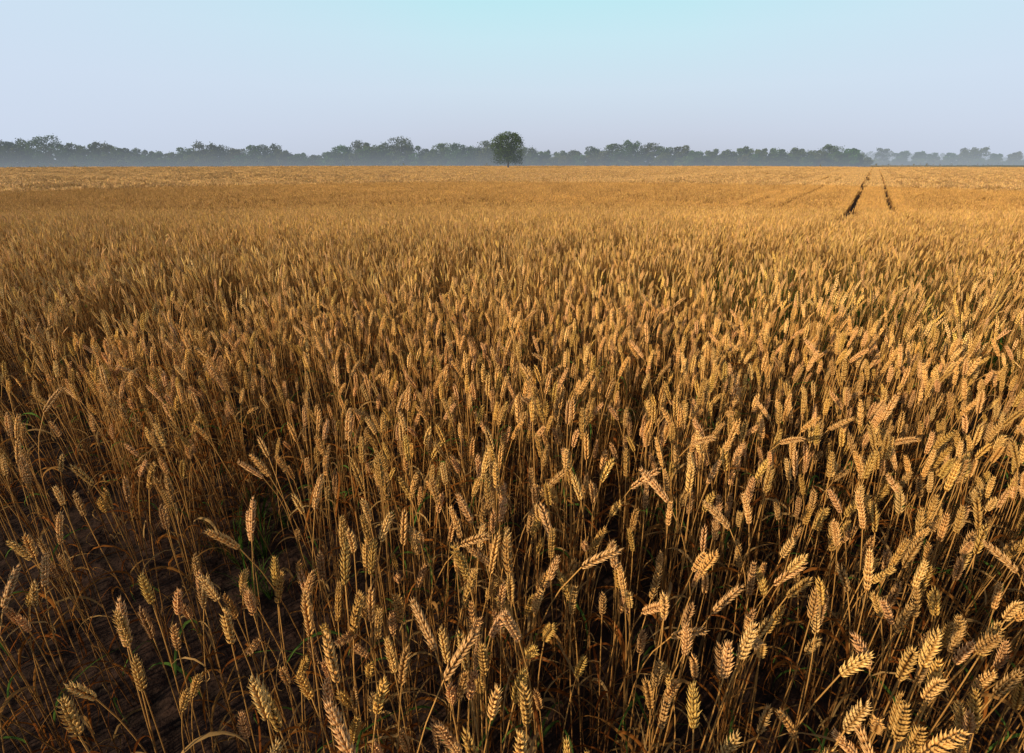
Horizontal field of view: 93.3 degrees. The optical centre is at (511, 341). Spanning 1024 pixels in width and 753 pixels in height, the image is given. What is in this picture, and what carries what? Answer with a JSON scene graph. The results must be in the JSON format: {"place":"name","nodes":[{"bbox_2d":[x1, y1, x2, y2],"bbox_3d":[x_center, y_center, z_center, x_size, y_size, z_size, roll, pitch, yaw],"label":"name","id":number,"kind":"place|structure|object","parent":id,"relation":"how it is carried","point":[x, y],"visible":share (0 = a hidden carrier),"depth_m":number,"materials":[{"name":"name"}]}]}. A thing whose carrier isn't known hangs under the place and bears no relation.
{"place":"outdoors","nodes":[
{"label":"outdoors","id":0,"kind":"place"},
{"bbox_2d":[0,162,1023,752],"bbox_3d":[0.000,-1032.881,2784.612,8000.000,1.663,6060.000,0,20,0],"label":"ground","id":1,"kind":"structure","parent":0,"point":[162,706],"depth_m":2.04,"materials":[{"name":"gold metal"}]},
{"bbox_2d":[0,135,874,166],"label":"distant treeline","id":2,"kind":"object","parent":1,"relation":"on","point":[68,155],"visible":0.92,"depth_m":257.71,"materials":[{"name":"green plant"}]},
{"bbox_2d":[488,131,524,167],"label":"oak tree","id":3,"kind":"object","parent":1,"relation":"on","point":[509,147],"visible":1,"depth_m":183.74,"materials":[{"name":"green plant"}]},
{"bbox_2d":[13,151,1023,163],"bbox_3d":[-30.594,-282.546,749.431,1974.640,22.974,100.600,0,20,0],"label":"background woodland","id":4,"kind":"object","parent":1,"relation":"on","point":[942,155],"visible":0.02,"depth_m":732.68,"materials":[{"name":"green plant"}]},
{"bbox_2d":[859,146,1023,165],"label":"distant trees","id":5,"kind":"object","parent":1,"relation":"on","point":[965,157],"visible":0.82,"depth_m":401.55,"materials":[{"name":"green plant"}]},
{"bbox_2d":[0,0,1023,159],"label":"sky","id":6,"kind":"structure","parent":0,"point":[310,77],"materials":[{"name":"blue"}]}
]}

